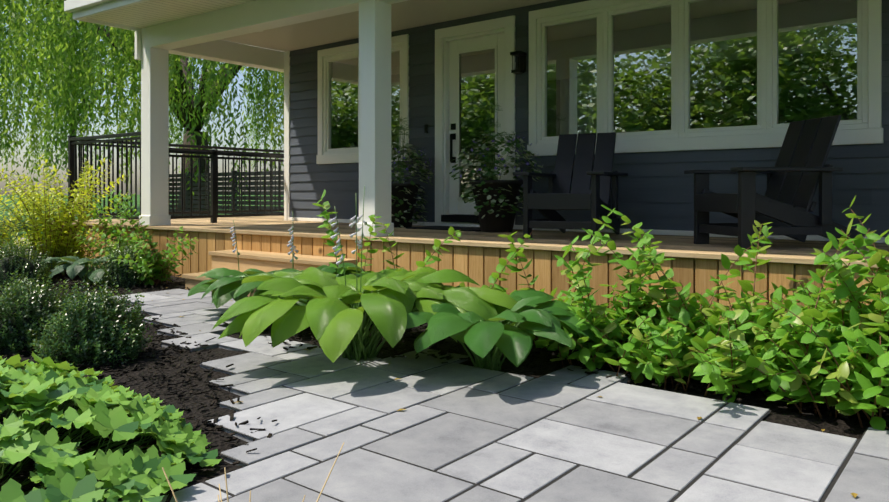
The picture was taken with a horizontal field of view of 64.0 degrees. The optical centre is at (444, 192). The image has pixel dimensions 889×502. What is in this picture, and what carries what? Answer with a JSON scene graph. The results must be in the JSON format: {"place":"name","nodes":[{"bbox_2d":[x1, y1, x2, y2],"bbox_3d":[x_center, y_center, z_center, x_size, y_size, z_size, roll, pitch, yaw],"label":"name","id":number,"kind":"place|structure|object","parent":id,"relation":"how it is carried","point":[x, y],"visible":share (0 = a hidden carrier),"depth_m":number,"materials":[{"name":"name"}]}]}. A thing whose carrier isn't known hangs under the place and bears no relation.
{"place":"outdoors","nodes":[
{"label":"outdoors","id":0,"kind":"place"},
{"bbox_2d":[0,192,42,259],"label":"gold shrub leaves","id":1,"kind":"object","parent":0,"point":[11,233],"depth_m":8.76,"materials":[{"name":"yellow plant"}]},
{"bbox_2d":[0,195,283,243],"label":"lawn","id":2,"kind":"structure","parent":0,"point":[66,200],"depth_m":47.78,"materials":[{"name":"green plant"}]},
{"bbox_2d":[0,0,245,200],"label":"tree leaves","id":3,"kind":"object","parent":2,"relation":"on","point":[104,80],"depth_m":44.68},
{"bbox_2d":[0,0,283,213],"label":"willow","id":4,"kind":"object","parent":2,"relation":"on","point":[67,77],"depth_m":17.84,"materials":[{"name":"green plant"}]},
{"bbox_2d":[169,171,283,215],"bbox_3d":[-4.306,0.269,15.461,8.200,1.500,0.110,0,0,38],"label":"lattice screen","id":5,"kind":"object","parent":2,"relation":"on","point":[187,196],"visible":0.06,"depth_m":15.71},
{"bbox_2d":[0,266,888,501],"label":"mulch bed","id":6,"kind":"object","parent":2,"relation":"on","point":[783,414],"visible":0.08,"depth_m":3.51,"materials":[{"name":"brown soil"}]},
{"bbox_2d":[0,236,50,290],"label":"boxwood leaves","id":7,"kind":"object","parent":6,"relation":"on","point":[42,269],"depth_m":7.12,"materials":[{"name":"green plant"}]},
{"bbox_2d":[0,224,51,256],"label":"iris leaves","id":8,"kind":"object","parent":6,"relation":"on","point":[12,242],"visible":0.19,"depth_m":8.22,"materials":[{"name":"green plant"}]},
{"bbox_2d":[0,269,79,354],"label":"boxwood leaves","id":9,"kind":"object","parent":6,"relation":"on","point":[21,292],"depth_m":4.32,"materials":[{"name":"green plant"}]},
{"bbox_2d":[29,255,72,274],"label":"hosta leaves","id":10,"kind":"object","parent":6,"relation":"on","point":[53,260],"depth_m":7.83,"materials":[{"name":"green plant"}]},
{"bbox_2d":[0,154,127,275],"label":"gold shrub","id":11,"kind":"object","parent":6,"relation":"on","point":[63,246],"depth_m":8.18,"materials":[{"name":"yellow plant"}]},
{"bbox_2d":[43,253,118,284],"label":"hosta leaves","id":12,"kind":"object","parent":6,"relation":"on","point":[75,268],"depth_m":7.18,"materials":[{"name":"green plant"}]},
{"bbox_2d":[28,269,156,368],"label":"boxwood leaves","id":13,"kind":"object","parent":6,"relation":"on","point":[83,310],"depth_m":3.98,"materials":[{"name":"green plant"}]},
{"bbox_2d":[0,351,221,501],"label":"geranium","id":14,"kind":"object","parent":6,"relation":"on","point":[66,472],"depth_m":2.28,"materials":[{"name":"green plant"}]},
{"bbox_2d":[74,191,151,266],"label":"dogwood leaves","id":15,"kind":"object","parent":6,"relation":"on","point":[110,229],"depth_m":7.91,"materials":[{"name":"green plant"}]},
{"bbox_2d":[91,238,153,287],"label":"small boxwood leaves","id":16,"kind":"object","parent":6,"relation":"on","point":[129,250],"visible":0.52,"depth_m":7.23,"materials":[{"name":"green plant"}]},
{"bbox_2d":[104,257,143,287],"bbox_3d":[-3.315,0.832,7.386,0.420,0.335,0.409,0,0,38],"label":"shrub","id":17,"kind":"object","parent":6,"relation":"on","point":[123,282],"visible":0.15,"depth_m":7.22,"materials":[{"name":"green plant"}]},
{"bbox_2d":[99,189,198,285],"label":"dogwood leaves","id":18,"kind":"object","parent":6,"relation":"on","point":[157,267],"depth_m":7.38,"materials":[{"name":"green plant"}]},
{"bbox_2d":[196,225,368,305],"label":"hosta leaves","id":19,"kind":"object","parent":6,"relation":"on","point":[224,285],"depth_m":5.04,"materials":[{"name":"green plant"}]},
{"bbox_2d":[212,185,516,362],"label":"hosta leaves","id":20,"kind":"object","parent":6,"relation":"on","point":[329,318],"depth_m":3.71,"materials":[{"name":"green plant"}]},
{"bbox_2d":[307,189,460,327],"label":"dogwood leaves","id":21,"kind":"object","parent":6,"relation":"on","point":[419,264],"depth_m":5.34,"materials":[{"name":"green plant"}]},
{"bbox_2d":[425,234,533,330],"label":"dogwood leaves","id":22,"kind":"object","parent":6,"relation":"on","point":[501,265],"depth_m":4.79,"materials":[{"name":"green plant"}]},
{"bbox_2d":[382,290,597,370],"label":"hosta leaves","id":23,"kind":"object","parent":6,"relation":"on","point":[537,313],"depth_m":3.50,"materials":[{"name":"green plant"}]},
{"bbox_2d":[133,287,857,496],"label":"fallen leaves","id":24,"kind":"object","parent":6,"relation":"on","point":[852,494],"visible":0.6,"depth_m":3.07,"materials":[{"name":"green plant"}]},
{"bbox_2d":[498,205,623,349],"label":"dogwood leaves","id":25,"kind":"object","parent":6,"relation":"on","point":[567,300],"depth_m":4.21,"materials":[{"name":"green plant"}]},
{"bbox_2d":[536,235,673,382],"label":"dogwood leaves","id":26,"kind":"object","parent":6,"relation":"on","point":[610,329],"depth_m":3.76,"materials":[{"name":"green plant"}]},
{"bbox_2d":[582,227,750,347],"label":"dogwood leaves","id":27,"kind":"object","parent":6,"relation":"on","point":[638,254],"depth_m":3.91,"materials":[{"name":"green plant"}]},
{"bbox_2d":[621,215,823,402],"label":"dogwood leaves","id":28,"kind":"object","parent":6,"relation":"on","point":[704,371],"depth_m":3.47,"materials":[{"name":"green plant"}]},
{"bbox_2d":[668,220,872,393],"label":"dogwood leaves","id":29,"kind":"object","parent":6,"relation":"on","point":[747,328],"depth_m":3.57,"materials":[{"name":"green plant"}]},
{"bbox_2d":[722,224,888,341],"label":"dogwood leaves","id":30,"kind":"object","parent":6,"relation":"on","point":[814,289],"depth_m":3.54,"materials":[{"name":"green plant"}]},
{"bbox_2d":[735,217,888,430],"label":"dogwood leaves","id":31,"kind":"object","parent":6,"relation":"on","point":[865,388],"depth_m":3.07,"materials":[{"name":"green plant"}]},
{"bbox_2d":[764,196,888,406],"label":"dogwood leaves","id":32,"kind":"object","parent":6,"relation":"on","point":[841,291],"depth_m":3.18,"materials":[{"name":"green plant"}]},
{"bbox_2d":[50,215,888,296],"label":"deck boards","id":33,"kind":"object","parent":2,"relation":"on","point":[794,252],"visible":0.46,"depth_m":6.02,"materials":[{"name":"brown wood"}]},
{"bbox_2d":[67,132,283,222],"bbox_3d":[-2.778,-0.186,11.149,1.930,1.171,5.210,0,0,38],"label":"deck railing","id":34,"kind":"object","parent":33,"relation":"on","point":[212,158],"visible":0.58,"depth_m":9.57,"materials":[{"name":"black metal"}]},
{"bbox_2d":[64,0,407,236],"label":"porch posts","id":35,"kind":"object","parent":33,"relation":"on","point":[199,36],"depth_m":7.59,"materials":[{"name":"white wood"}]},
{"bbox_2d":[391,183,419,226],"bbox_3d":[-0.513,0.149,8.212,0.462,0.500,0.462,0,0,38],"label":"planter pot","id":36,"kind":"object","parent":33,"relation":"on","point":[411,197],"visible":0.6,"depth_m":8.06,"materials":[{"name":"black"}]},
{"bbox_2d":[391,116,411,182],"bbox_3d":[-0.509,-0.499,8.195,0.278,0.798,0.504,0,0,-7],"label":"potted plant","id":37,"kind":"object","parent":36,"relation":"on","point":[400,134],"visible":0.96,"depth_m":8.21,"materials":[{"name":"green plant"}]},
{"bbox_2d":[391,140,434,227],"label":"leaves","id":38,"kind":"object","parent":36,"relation":"in","point":[408,151],"depth_m":8.09,"materials":[{"name":"green plant"}]},
{"bbox_2d":[53,224,888,319],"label":"deck skirt","id":39,"kind":"object","parent":33,"relation":"attached to","point":[478,265],"visible":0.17,"depth_m":5.60,"materials":[{"name":"brown wood"}]},
{"bbox_2d":[470,180,522,232],"bbox_3d":[0.527,0.139,7.207,0.546,0.520,0.546,0,0,38],"label":"planter pot","id":40,"kind":"object","parent":33,"relation":"on","point":[491,223],"visible":0.96,"depth_m":7.03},
{"bbox_2d":[469,102,518,179],"bbox_3d":[0.490,-0.516,7.242,0.378,0.792,0.576,0,0,28],"label":"potted plant","id":41,"kind":"object","parent":40,"relation":"on","point":[492,125],"visible":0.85,"depth_m":7.17,"materials":[{"name":"green plant"}]},
{"bbox_2d":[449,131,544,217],"bbox_3d":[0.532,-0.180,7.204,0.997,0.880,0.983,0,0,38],"label":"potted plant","id":42,"kind":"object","parent":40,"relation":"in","point":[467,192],"depth_m":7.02,"materials":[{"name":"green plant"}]},
{"bbox_2d":[513,132,627,238],"bbox_3d":[1.174,-0.076,6.374,0.800,0.952,0.983,0,0,28],"label":"adirondack chair","id":43,"kind":"object","parent":33,"relation":"on","point":[583,177],"visible":0.94,"depth_m":6.41,"materials":[{"name":"black wood"}]},
{"bbox_2d":[684,115,857,249],"bbox_3d":[2.431,-0.076,5.277,0.983,0.952,0.800,0,0,-10],"label":"adirondack chair","id":44,"kind":"object","parent":33,"relation":"on","point":[785,204],"visible":0.92,"depth_m":5.09,"materials":[{"name":"black wood"}]},
{"bbox_2d":[112,289,888,501],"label":"paver walk","id":45,"kind":"structure","parent":2,"relation":"on","point":[454,431],"depth_m":2.73,"materials":[{"name":"grey stone"}]},
{"bbox_2d":[188,220,271,308],"bbox_3d":[-1.593,0.598,5.659,0.941,0.750,1.059,0,0,38],"label":"hosta","id":46,"kind":"object","parent":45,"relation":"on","point":[203,286],"depth_m":5.27,"materials":[{"name":"green plant"}]},
{"bbox_2d":[230,226,239,254],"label":"hosta flowers","id":47,"kind":"object","parent":46,"relation":"attached to","point":[233,241],"visible":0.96,"depth_m":5.73,"materials":[{"name":"white plant"}]},
{"bbox_2d":[182,249,357,296],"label":"deck steps","id":48,"kind":"structure","parent":45,"relation":"on","point":[262,261],"depth_m":6.85,"materials":[{"name":"brown wood"}]},
{"bbox_2d":[289,0,888,243],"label":"house walls","id":49,"kind":"structure","parent":2,"relation":"on","point":[655,190],"depth_m":7.29,"materials":[{"name":"grey wood"}]},
{"bbox_2d":[406,51,525,231],"bbox_3d":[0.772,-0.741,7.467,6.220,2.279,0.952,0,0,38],"label":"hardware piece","id":50,"kind":"object","parent":49,"relation":"attached to","point":[520,62],"visible":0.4,"depth_m":7.91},
{"bbox_2d":[284,0,885,242],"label":"house window trim","id":51,"kind":"structure","parent":49,"relation":"attached to","point":[452,43],"depth_m":7.14,"materials":[{"name":"white wood"}]},
{"bbox_2d":[330,0,856,196],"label":"window glass","id":52,"kind":"object","parent":49,"relation":"in","point":[817,58],"visible":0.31,"depth_m":6.67,"materials":[{"name":"clear glass"}]},
{"bbox_2d":[534,277,768,302],"bbox_3d":[2.170,0.729,7.256,15.450,0.580,5.278,0,0,38],"label":"deck underside","id":53,"kind":"object","parent":2,"relation":"on","point":[672,288],"depth_m":5.19,"materials":[{"name":"black wood"}]},
{"bbox_2d":[0,0,283,194],"label":"sky","id":54,"kind":"structure","parent":0,"point":[19,169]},
{"bbox_2d":[162,442,344,501],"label":"dry grass","id":55,"kind":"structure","parent":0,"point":[250,491],"depth_m":1.26,"materials":[{"name":"beige plant"}]},
{"bbox_2d":[64,0,554,51],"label":"porch ceiling","id":56,"kind":"structure","parent":0,"point":[345,26],"depth_m":8.04,"materials":[{"name":"white paint"}]}
]}

